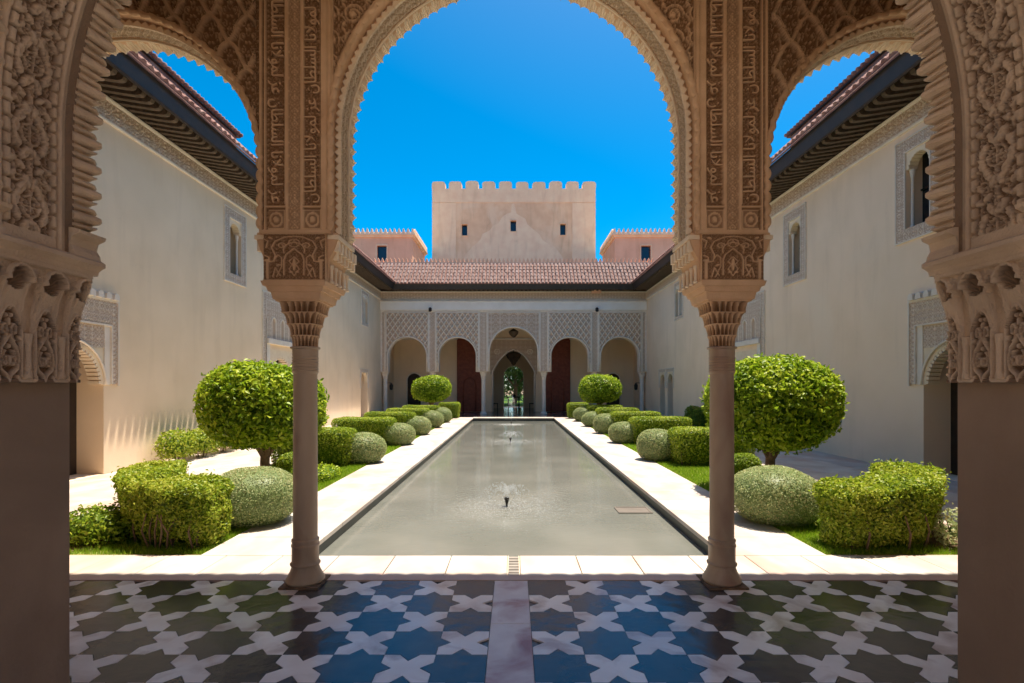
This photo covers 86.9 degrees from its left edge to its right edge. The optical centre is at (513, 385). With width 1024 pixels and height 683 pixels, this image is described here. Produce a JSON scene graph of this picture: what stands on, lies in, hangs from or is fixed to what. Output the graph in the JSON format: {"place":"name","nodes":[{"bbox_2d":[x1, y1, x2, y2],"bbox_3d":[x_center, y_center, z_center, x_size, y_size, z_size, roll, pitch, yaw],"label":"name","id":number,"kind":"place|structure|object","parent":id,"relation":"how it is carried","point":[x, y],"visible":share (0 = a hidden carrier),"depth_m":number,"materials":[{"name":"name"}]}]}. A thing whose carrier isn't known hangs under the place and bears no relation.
{"place":"outdoors","nodes":[
{"label":"outdoors","id":0,"kind":"place"},
{"bbox_2d":[70,425,331,519],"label":"side path","id":1,"kind":"structure","parent":0,"point":[94,490],"depth_m":9.98,"materials":[{"name":"white stone"}]},
{"bbox_2d":[152,427,200,460],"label":"bush","id":2,"kind":"object","parent":1,"relation":"on","point":[177,444],"visible":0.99,"depth_m":11.13,"materials":[{"name":"green plant"}]},
{"bbox_2d":[184,428,222,456],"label":"bush","id":3,"kind":"object","parent":1,"relation":"on","point":[205,441],"visible":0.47,"depth_m":12.03,"materials":[{"name":"green plant"}]},
{"bbox_2d":[458,408,567,416],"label":"gallery floor","id":4,"kind":"structure","parent":0,"point":[515,412],"depth_m":31.21,"materials":[{"name":"white stone"}]},
{"bbox_2d":[381,371,388,410],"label":"gallery column","id":5,"kind":"structure","parent":4,"relation":"on","point":[385,376],"depth_m":30.34,"materials":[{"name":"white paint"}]},
{"bbox_2d":[480,372,486,413],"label":"gallery column","id":6,"kind":"structure","parent":4,"relation":"on","point":[483,379],"depth_m":30.35,"materials":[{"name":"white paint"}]},
{"bbox_2d":[373,258,653,411],"bbox_3d":[0.000,-2.825,34.085,19.000,8.850,10.030,0,0,0],"label":"gallery","id":7,"kind":"object","parent":4,"relation":"on","point":[484,308],"visible":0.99,"depth_m":30.18,"materials":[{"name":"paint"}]},
{"bbox_2d":[353,228,427,261],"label":"pink roof block","id":8,"kind":"structure","parent":7,"relation":"on","point":[385,244],"depth_m":36.00,"materials":[{"name":"paint"}]},
{"bbox_2d":[406,372,421,404],"bbox_3d":[-6.150,0.370,33.470,1.000,2.440,0.092,0,0,0],"label":"arched side door","id":9,"kind":"structure","parent":7,"relation":"attached to","point":[410,380],"depth_m":33.46,"materials":[{"name":"beige stone"}]},
{"bbox_2d":[408,374,420,404],"bbox_3d":[-6.150,0.395,33.474,0.900,2.390,0.028,0,0,0],"label":"door leaf","id":10,"kind":"structure","parent":9,"relation":"in","point":[411,401],"depth_m":33.46,"materials":[{"name":"brown wood"}]},
{"bbox_2d":[457,338,480,410],"bbox_3d":[-2.710,-0.860,33.394,1.580,4.880,0.132,0,0,0],"label":"red door","id":11,"kind":"structure","parent":7,"relation":"attached to","point":[468,387],"depth_m":33.38,"materials":[{"name":"brown wood"}]},
{"bbox_2d":[458,360,475,366],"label":"door panel","id":12,"kind":"structure","parent":11,"relation":"in","point":[461,363],"depth_m":33.37,"materials":[{"name":"red wood"}]},
{"bbox_2d":[458,351,475,358],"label":"door panel","id":13,"kind":"structure","parent":11,"relation":"in","point":[461,354],"depth_m":33.37,"materials":[{"name":"red wood"}]},
{"bbox_2d":[457,340,480,410],"bbox_3d":[-2.710,-0.860,33.430,1.580,4.880,0.060,0,0,0],"label":"door leaf","id":14,"kind":"structure","parent":11,"relation":"in","point":[457,340],"depth_m":33.40,"materials":[{"name":"red wood"}]},
{"bbox_2d":[458,394,480,401],"bbox_3d":[-2.710,0.755,33.388,1.460,0.470,0.025,0,0,0],"label":"door panel","id":15,"kind":"structure","parent":11,"relation":"in","point":[467,397],"depth_m":33.37,"materials":[{"name":"red wood"}]},
{"bbox_2d":[458,386,480,392],"bbox_3d":[-2.710,0.225,33.388,1.460,0.470,0.025,0,0,0],"label":"door panel","id":16,"kind":"structure","parent":11,"relation":"in","point":[467,389],"depth_m":33.37,"materials":[{"name":"red wood"}]},
{"bbox_2d":[458,377,480,384],"bbox_3d":[-2.710,-0.305,33.388,1.460,0.470,0.025,0,0,0],"label":"door panel","id":17,"kind":"structure","parent":11,"relation":"in","point":[460,379],"depth_m":33.37,"materials":[{"name":"red wood"}]},
{"bbox_2d":[458,368,480,375],"bbox_3d":[-2.710,-0.835,33.388,1.460,0.470,0.025,0,0,0],"label":"door panel","id":18,"kind":"structure","parent":11,"relation":"in","point":[461,371],"depth_m":33.37,"materials":[{"name":"red wood"}]},
{"bbox_2d":[459,403,480,409],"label":"door panel","id":19,"kind":"structure","parent":11,"relation":"in","point":[467,406],"depth_m":33.37,"materials":[{"name":"red wood"}]},
{"bbox_2d":[506,350,520,364],"bbox_3d":[0.000,-2.865,35.200,0.961,3.070,0.961,0,0,22],"label":"chandelier","id":20,"kind":"object","parent":7,"relation":"hanging from","point":[513,357],"visible":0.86,"depth_m":34.92,"materials":[{"name":"grey metal"}]},
{"bbox_2d":[546,338,569,410],"bbox_3d":[2.710,-0.860,33.394,1.580,4.880,0.132,0,0,0],"label":"red door","id":21,"kind":"structure","parent":7,"relation":"attached to","point":[558,387],"depth_m":33.38,"materials":[{"name":"brown wood"}]},
{"bbox_2d":[546,403,566,409],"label":"door panel","id":22,"kind":"structure","parent":21,"relation":"in","point":[555,406],"depth_m":33.37,"materials":[{"name":"red wood"}]},
{"bbox_2d":[546,394,568,401],"bbox_3d":[2.710,0.755,33.388,1.460,0.470,0.025,0,0,0],"label":"door panel","id":23,"kind":"structure","parent":21,"relation":"in","point":[555,397],"depth_m":33.37,"materials":[{"name":"red wood"}]},
{"bbox_2d":[546,386,568,392],"bbox_3d":[2.710,0.225,33.388,1.460,0.470,0.025,0,0,0],"label":"door panel","id":24,"kind":"structure","parent":21,"relation":"in","point":[555,389],"depth_m":33.37,"materials":[{"name":"red wood"}]},
{"bbox_2d":[546,377,568,384],"bbox_3d":[2.710,-0.305,33.388,1.460,0.470,0.025,0,0,0],"label":"door panel","id":25,"kind":"structure","parent":21,"relation":"in","point":[548,379],"depth_m":33.37,"materials":[{"name":"red wood"}]},
{"bbox_2d":[546,368,568,375],"bbox_3d":[2.710,-0.835,33.388,1.460,0.470,0.025,0,0,0],"label":"door panel","id":26,"kind":"structure","parent":21,"relation":"in","point":[554,371],"depth_m":33.37,"materials":[{"name":"red wood"}]},
{"bbox_2d":[546,338,569,410],"bbox_3d":[2.710,-0.860,33.430,1.580,4.880,0.060,0,0,0],"label":"door leaf","id":27,"kind":"structure","parent":21,"relation":"in","point":[569,338],"depth_m":33.40,"materials":[{"name":"red wood"}]},
{"bbox_2d":[551,360,568,366],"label":"door panel","id":28,"kind":"structure","parent":21,"relation":"in","point":[554,363],"depth_m":33.37,"materials":[{"name":"red wood"}]},
{"bbox_2d":[551,351,568,358],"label":"door panel","id":29,"kind":"structure","parent":21,"relation":"in","point":[555,354],"depth_m":33.37,"materials":[{"name":"red wood"}]},
{"bbox_2d":[605,372,620,404],"bbox_3d":[6.150,0.370,33.470,1.000,2.440,0.092,0,0,0],"label":"arched side door","id":30,"kind":"structure","parent":7,"relation":"attached to","point":[617,376],"depth_m":33.46,"materials":[{"name":"beige stone"}]},
{"bbox_2d":[599,228,674,261],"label":"pink roof block","id":31,"kind":"structure","parent":7,"relation":"on","point":[641,244],"depth_m":36.00,"materials":[{"name":"paint"}]},
{"bbox_2d":[540,372,546,413],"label":"gallery column","id":32,"kind":"structure","parent":4,"relation":"on","point":[543,377],"depth_m":30.34,"materials":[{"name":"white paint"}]},
{"bbox_2d":[638,371,645,410],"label":"gallery column","id":33,"kind":"structure","parent":4,"relation":"on","point":[641,375],"depth_m":30.35,"materials":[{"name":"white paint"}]},
{"bbox_2d":[504,395,522,405],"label":"garden lawn","id":34,"kind":"structure","parent":0,"point":[510,399],"depth_m":52.03,"materials":[{"name":"green plant"}]},
{"bbox_2d":[504,366,522,403],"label":"garden tree","id":35,"kind":"object","parent":34,"relation":"on","point":[516,384],"visible":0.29,"depth_m":47.85,"materials":[{"name":"green plant"}]},
{"bbox_2d":[70,581,957,682],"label":"tile floor","id":36,"kind":"structure","parent":0,"point":[514,632],"depth_m":3.51,"materials":[{"name":"tile"}]},
{"bbox_2d":[275,299,332,589],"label":"marble column","id":37,"kind":"structure","parent":36,"relation":"on","point":[305,318],"depth_m":4.30,"materials":[{"name":"beige stone"}]},
{"bbox_2d":[0,0,1023,682],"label":"transverse arch","id":38,"kind":"structure","parent":36,"relation":"on","point":[52,70],"depth_m":2.39,"materials":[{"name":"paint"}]},
{"bbox_2d":[104,0,922,305],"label":"arcade wall","id":39,"kind":"structure","parent":36,"relation":"on","point":[296,74],"depth_m":4.18,"materials":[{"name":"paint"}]},
{"bbox_2d":[694,299,751,589],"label":"marble column","id":40,"kind":"structure","parent":36,"relation":"on","point":[721,318],"depth_m":4.30,"materials":[{"name":"beige stone"}]},
{"bbox_2d":[70,556,957,574],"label":"front paving","id":41,"kind":"structure","parent":0,"point":[499,565],"depth_m":4.82,"materials":[{"name":"white stone"}]},
{"bbox_2d":[507,556,519,574],"bbox_3d":[0.000,1.617,4.830,0.106,0.027,0.540,0,0,0],"label":"drain channel","id":42,"kind":"object","parent":41,"relation":"on","point":[514,566],"visible":0.87,"depth_m":4.81,"materials":[{"name":"stone"}]},
{"bbox_2d":[432,181,595,261],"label":"tower","id":43,"kind":"structure","parent":0,"point":[505,221],"depth_m":41.98,"materials":[{"name":"paint"}]},
{"bbox_2d":[153,0,874,386],"label":"sky","id":44,"kind":"structure","parent":0,"point":[497,91],"materials":[{"name":"blue"}]},
{"bbox_2d":[694,426,957,527],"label":"side path","id":45,"kind":"structure","parent":0,"point":[816,465],"depth_m":10.72,"materials":[{"name":"white stone"}]},
{"bbox_2d":[691,407,709,426],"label":"bush","id":46,"kind":"object","parent":45,"relation":"on","point":[698,418],"visible":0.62,"depth_m":20.08,"materials":[{"name":"green plant"}]},
{"bbox_3d":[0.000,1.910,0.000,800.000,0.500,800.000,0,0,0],"label":"ground","id":47,"kind":"structure","parent":0,"visible":0},
{"bbox_2d":[70,555,203,555],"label":"lawn kerb","id":48,"kind":"structure","parent":47,"relation":"on","point":[136,555],"depth_m":5.11,"materials":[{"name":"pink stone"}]},
{"bbox_2d":[70,50,395,480],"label":"side building","id":49,"kind":"structure","parent":47,"relation":"on","point":[180,299],"depth_m":11.61,"materials":[{"name":"paint"}]},
{"bbox_2d":[70,383,76,474],"bbox_3d":[-7.935,0.290,9.050,0.030,2.620,1.500,0,0,0],"label":"door","id":50,"kind":"structure","parent":49,"relation":"in","point":[73,386],"depth_m":9.73,"materials":[{"name":"brown wood"}]},
{"bbox_2d":[225,205,229,279],"bbox_3d":[-7.400,-3.690,13.990,0.021,1.900,0.220,0,0,0],"label":"window frame","id":51,"kind":"structure","parent":49,"relation":"in","point":[227,210],"depth_m":14.00,"materials":[{"name":"paint"}]},
{"bbox_2d":[242,216,245,285],"bbox_3d":[-7.400,-3.690,14.850,0.021,1.900,0.220,0,0,0],"label":"window frame","id":52,"kind":"structure","parent":49,"relation":"in","point":[243,218],"depth_m":14.83,"materials":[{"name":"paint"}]},
{"bbox_2d":[70,417,452,554],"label":"grass","id":53,"kind":"structure","parent":47,"relation":"on","point":[349,467],"depth_m":5.37,"materials":[{"name":"green plant"}]},
{"bbox_2d":[70,538,114,552],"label":"bare soil","id":54,"kind":"structure","parent":53,"relation":"on","point":[81,545],"depth_m":5.43,"materials":[{"name":"brown soil"}]},
{"bbox_2d":[70,502,138,547],"bbox_3d":[-4.266,1.432,5.644,0.953,0.449,0.741,0,0,0],"label":"shrub","id":55,"kind":"object","parent":54,"relation":"on","point":[95,524],"visible":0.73,"depth_m":5.42,"materials":[{"name":"green plant"}]},
{"bbox_2d":[110,457,234,550],"bbox_3d":[-3.787,1.242,5.840,2.065,0.785,0.961,0,0,41],"label":"crescent hedge","id":56,"kind":"object","parent":53,"relation":"on","point":[165,501],"visible":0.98,"depth_m":5.37,"materials":[{"name":"green plant"}]},
{"bbox_2d":[218,466,292,527],"bbox_3d":[-3.046,1.297,6.346,1.024,0.692,0.947,0,0,-25],"label":"round bush","id":57,"kind":"object","parent":53,"relation":"on","point":[261,495],"visible":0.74,"depth_m":6.07,"materials":[{"name":"green plant"}]},
{"bbox_2d":[192,358,329,466],"bbox_3d":[-3.910,0.588,8.480,1.912,2.047,1.831,0,0,0],"label":"topiary tree","id":58,"kind":"object","parent":53,"relation":"on","point":[246,405],"visible":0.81,"depth_m":7.83,"materials":[{"name":"green plant"}]},
{"bbox_2d":[276,451,292,471],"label":"round bush","id":59,"kind":"object","parent":53,"relation":"on","point":[284,461],"visible":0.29,"depth_m":9.66,"materials":[{"name":"green plant"}]},
{"bbox_2d":[271,426,357,465],"bbox_3d":[-4.050,1.232,11.000,1.670,0.825,0.841,0,0,0],"label":"box hedge","id":60,"kind":"object","parent":53,"relation":"on","point":[333,442],"visible":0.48,"depth_m":10.69,"materials":[{"name":"green plant"}]},
{"bbox_2d":[287,462,342,481],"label":"shrub","id":61,"kind":"object","parent":53,"relation":"on","point":[325,472],"visible":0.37,"depth_m":9.25,"materials":[{"name":"green plant"}]},
{"bbox_2d":[331,416,396,444],"bbox_3d":[-4.043,1.238,14.695,1.687,0.815,0.848,0,0,0],"label":"box hedge","id":62,"kind":"object","parent":53,"relation":"on","point":[377,425],"visible":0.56,"depth_m":14.38,"materials":[{"name":"green plant"}]},
{"bbox_2d":[346,432,386,463],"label":"round bush","id":63,"kind":"object","parent":53,"relation":"on","point":[369,447],"visible":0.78,"depth_m":11.00,"materials":[{"name":"green plant"}]},
{"bbox_2d":[363,411,415,423],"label":"box hedge","id":64,"kind":"object","parent":53,"relation":"on","point":[402,416],"visible":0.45,"depth_m":17.48,"materials":[{"name":"green plant"}]},
{"bbox_2d":[382,423,415,445],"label":"round bush","id":65,"kind":"object","parent":53,"relation":"on","point":[398,434],"visible":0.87,"depth_m":14.38,"materials":[{"name":"green plant"}]},
{"bbox_2d":[385,407,429,415],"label":"box hedge","id":66,"kind":"object","parent":53,"relation":"on","point":[420,411],"visible":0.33,"depth_m":20.48,"materials":[{"name":"green plant"}]},
{"bbox_2d":[406,416,431,435],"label":"round bush","id":67,"kind":"object","parent":53,"relation":"on","point":[421,425],"visible":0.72,"depth_m":17.38,"materials":[{"name":"green plant"}]},
{"bbox_2d":[402,405,439,410],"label":"box hedge","id":68,"kind":"object","parent":53,"relation":"on","point":[433,407],"visible":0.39,"depth_m":23.49,"materials":[{"name":"green plant"}]},
{"bbox_2d":[410,374,452,404],"bbox_3d":[-3.934,0.528,25.901,2.019,2.162,1.866,0,0,0],"label":"topiary tree","id":69,"kind":"object","parent":53,"relation":"on","point":[432,389],"visible":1,"depth_m":25.27,"materials":[{"name":"green plant"}]},
{"bbox_2d":[423,410,443,427],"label":"round bush","id":70,"kind":"object","parent":53,"relation":"on","point":[436,418],"visible":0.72,"depth_m":20.41,"materials":[{"name":"green plant"}]},
{"bbox_2d":[435,407,451,422],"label":"round bush","id":71,"kind":"object","parent":53,"relation":"on","point":[446,413],"visible":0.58,"depth_m":23.41,"materials":[{"name":"green plant"}]},
{"bbox_2d":[438,402,460,417],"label":"box hedge","id":72,"kind":"object","parent":53,"relation":"on","point":[453,408],"visible":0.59,"depth_m":26.66,"materials":[{"name":"green plant"}]},
{"bbox_2d":[202,417,473,556],"bbox_3d":[-2.485,1.629,16.455,0.955,0.059,22.690,0,0,0],"label":"pool coping","id":73,"kind":"object","parent":47,"relation":"on","point":[344,501],"visible":0.82,"depth_m":7.75,"materials":[{"name":"white stone"}]},
{"bbox_2d":[319,419,707,553],"bbox_3d":[0.000,1.915,16.000,4.260,0.570,22.000,0,0,0],"label":"pool basin","id":74,"kind":"object","parent":47,"relation":"in","point":[331,539],"visible":0.02,"depth_m":8.19,"materials":[{"name":"grey stone"}]},
{"bbox_2d":[319,421,707,559],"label":"pool water","id":75,"kind":"structure","parent":74,"relation":"in","point":[565,470],"depth_m":7.69,"materials":[{"name":"grey liquid"}]},
{"bbox_2d":[433,482,587,529],"bbox_3d":[-0.117,1.591,7.917,2.917,0.378,2.922,0,0,0],"label":"fountain jet","id":76,"kind":"object","parent":75,"relation":"on","point":[506,498],"visible":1,"depth_m":7.87,"materials":[{"name":"white liquid"}]},
{"bbox_2d":[614,507,652,513],"bbox_3d":[1.685,1.774,7.635,0.470,0.052,0.370,0,0,0],"label":"access plate","id":77,"kind":"object","parent":75,"relation":"in","point":[632,510],"visible":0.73,"depth_m":7.61,"materials":[{"name":"stone"}]},
{"bbox_2d":[473,417,553,418],"bbox_3d":[0.000,1.615,27.335,4.100,0.028,0.930,0,0,0],"label":"pool coping","id":78,"kind":"object","parent":74,"relation":"on","point":[513,418],"visible":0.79,"depth_m":26.87,"materials":[{"name":"white stone"}]},
{"bbox_2d":[70,575,957,581],"bbox_3d":[0.000,1.627,4.500,14.860,0.063,0.109,0,0,0],"label":"threshold strip","id":79,"kind":"object","parent":47,"relation":"on","point":[494,578],"visible":0.5,"depth_m":4.48,"materials":[{"name":"beige stone"}]},
{"bbox_2d":[554,417,826,555],"bbox_3d":[2.485,1.629,16.455,0.955,0.059,22.690,0,0,0],"label":"pool coping","id":80,"kind":"object","parent":47,"relation":"on","point":[683,501],"visible":0.85,"depth_m":7.68,"materials":[{"name":"white stone"}]},
{"bbox_2d":[590,426,957,554],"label":"grass","id":81,"kind":"structure","parent":47,"relation":"on","point":[811,538],"depth_m":5.70,"materials":[{"name":"green plant"}]},
{"bbox_2d":[566,402,588,418],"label":"box hedge","id":82,"kind":"object","parent":81,"relation":"on","point":[572,407],"visible":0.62,"depth_m":26.27,"materials":[{"name":"green plant"}]},
{"bbox_2d":[573,406,589,421],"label":"round bush","id":83,"kind":"object","parent":81,"relation":"on","point":[579,412],"visible":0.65,"depth_m":24.04,"materials":[{"name":"green plant"}]},
{"bbox_2d":[581,411,598,426],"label":"round bush","id":84,"kind":"object","parent":81,"relation":"on","point":[587,418],"visible":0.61,"depth_m":21.03,"materials":[{"name":"green plant"}]},
{"bbox_2d":[577,374,622,404],"bbox_3d":[3.987,0.518,24.981,2.068,2.182,1.922,0,0,0],"label":"topiary tree","id":85,"kind":"object","parent":81,"relation":"on","point":[599,389],"visible":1,"depth_m":24.37,"materials":[{"name":"green plant"}]},
{"bbox_2d":[585,404,622,410],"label":"box hedge","id":86,"kind":"object","parent":81,"relation":"on","point":[592,407],"visible":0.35,"depth_m":23.98,"materials":[{"name":"green plant"}]},
{"bbox_2d":[593,413,615,433],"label":"round bush","id":87,"kind":"object","parent":81,"relation":"on","point":[603,423],"visible":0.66,"depth_m":17.91,"materials":[{"name":"green plant"}]},
{"bbox_2d":[595,407,638,413],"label":"box hedge","id":88,"kind":"object","parent":81,"relation":"on","point":[605,410],"visible":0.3,"depth_m":20.89,"materials":[{"name":"green plant"}]},
{"bbox_2d":[608,421,636,443],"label":"round bush","id":89,"kind":"object","parent":81,"relation":"on","point":[621,432],"visible":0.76,"depth_m":14.90,"materials":[{"name":"green plant"}]},
{"bbox_2d":[609,410,660,422],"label":"box hedge","id":90,"kind":"object","parent":81,"relation":"on","point":[620,416],"visible":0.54,"depth_m":17.78,"materials":[{"name":"green plant"}]},
{"bbox_2d":[636,428,674,460],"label":"round bush","id":91,"kind":"object","parent":81,"relation":"on","point":[653,444],"visible":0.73,"depth_m":11.41,"materials":[{"name":"green plant"}]},
{"bbox_2d":[628,416,691,442],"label":"box hedge","id":92,"kind":"object","parent":81,"relation":"on","point":[641,423],"visible":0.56,"depth_m":14.68,"materials":[{"name":"green plant"}]},
{"bbox_2d":[667,426,755,465],"bbox_3d":[4.057,1.238,11.095,1.687,0.815,0.848,0,0,0],"label":"box hedge","id":93,"kind":"object","parent":81,"relation":"on","point":[690,444],"visible":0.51,"depth_m":10.79,"materials":[{"name":"green plant"}]},
{"bbox_2d":[734,452,761,473],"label":"round bush","id":94,"kind":"object","parent":81,"relation":"on","point":[742,461],"visible":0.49,"depth_m":9.54,"materials":[{"name":"green plant"}]},
{"bbox_2d":[699,352,849,465],"bbox_3d":[3.953,0.539,8.347,2.010,2.145,2.033,0,0,0],"label":"topiary tree","id":95,"kind":"object","parent":81,"relation":"on","point":[787,403],"visible":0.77,"depth_m":7.63,"materials":[{"name":"green plant"}]},
{"bbox_2d":[734,465,818,526],"bbox_3d":[3.100,1.294,6.419,1.031,0.686,1.011,0,0,0],"label":"round bush","id":96,"kind":"object","parent":81,"relation":"on","point":[773,495],"visible":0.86,"depth_m":6.08,"materials":[{"name":"green plant"}]},
{"bbox_2d":[808,458,951,551],"bbox_3d":[4.044,1.243,5.785,2.203,0.823,1.032,0,0,-38],"label":"crescent hedge","id":97,"kind":"object","parent":81,"relation":"on","point":[884,503],"visible":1,"depth_m":5.29,"materials":[{"name":"green plant"}]},
{"bbox_2d":[917,530,957,551],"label":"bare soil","id":98,"kind":"structure","parent":81,"relation":"on","point":[932,540],"depth_m":5.52,"materials":[{"name":"brown soil"}]},
{"bbox_2d":[932,502,957,548],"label":"shrub","id":99,"kind":"object","parent":98,"relation":"on","point":[952,529],"visible":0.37,"depth_m":5.37,"materials":[{"name":"green plant"}]},
{"bbox_2d":[631,50,957,480],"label":"side building","id":100,"kind":"structure","parent":47,"relation":"on","point":[848,292],"depth_m":11.58,"materials":[{"name":"paint"}]},
{"bbox_2d":[783,214,787,284],"bbox_3d":[7.400,-3.690,14.710,0.021,1.900,0.220,0,0,0],"label":"window frame","id":101,"kind":"structure","parent":100,"relation":"in","point":[785,218],"depth_m":14.72,"materials":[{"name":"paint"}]},
{"bbox_2d":[800,204,804,278],"bbox_3d":[7.400,-3.690,13.850,0.021,1.900,0.220,0,0,0],"label":"window frame","id":102,"kind":"structure","parent":100,"relation":"in","point":[802,214],"depth_m":13.85,"materials":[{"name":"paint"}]},
{"bbox_2d":[896,141,904,243],"bbox_3d":[7.400,-3.690,10.360,0.021,1.900,0.220,0,0,0],"label":"window frame","id":103,"kind":"structure","parent":100,"relation":"in","point":[900,148],"depth_m":10.36,"materials":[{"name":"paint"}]},
{"bbox_2d":[904,125,930,151],"bbox_3d":[7.400,-4.530,9.930,0.021,0.220,0.640,0,0,0],"label":"window frame","id":104,"kind":"structure","parent":100,"relation":"in","point":[925,133],"depth_m":9.92,"materials":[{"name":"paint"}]},
{"bbox_2d":[904,222,930,240],"bbox_3d":[7.400,-2.850,9.930,0.021,0.220,0.640,0,0,0],"label":"window sill","id":105,"kind":"structure","parent":100,"relation":"in","point":[922,228],"depth_m":9.95,"materials":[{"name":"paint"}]},
{"bbox_2d":[922,152,928,221],"bbox_3d":[7.760,-3.690,9.930,0.020,1.460,0.640,0,0,0],"label":"window pane","id":106,"kind":"structure","parent":100,"relation":"in","point":[925,160],"depth_m":10.20,"materials":[{"name":"black glass"}]},
{"bbox_2d":[930,125,937,230],"bbox_3d":[7.400,-3.690,9.500,0.021,1.900,0.220,0,0,0],"label":"window frame","id":107,"kind":"structure","parent":100,"relation":"in","point":[932,208],"depth_m":9.57,"materials":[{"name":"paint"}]},
{"bbox_2d":[951,383,957,474],"bbox_3d":[7.935,0.290,9.050,0.030,2.620,1.500,0,0,0],"label":"door","id":108,"kind":"structure","parent":100,"relation":"in","point":[954,386],"depth_m":9.71,"materials":[{"name":"brown wood"}]},
{"bbox_2d":[827,555,957,555],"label":"lawn kerb","id":109,"kind":"structure","parent":47,"relation":"on","point":[892,555],"depth_m":5.11,"materials":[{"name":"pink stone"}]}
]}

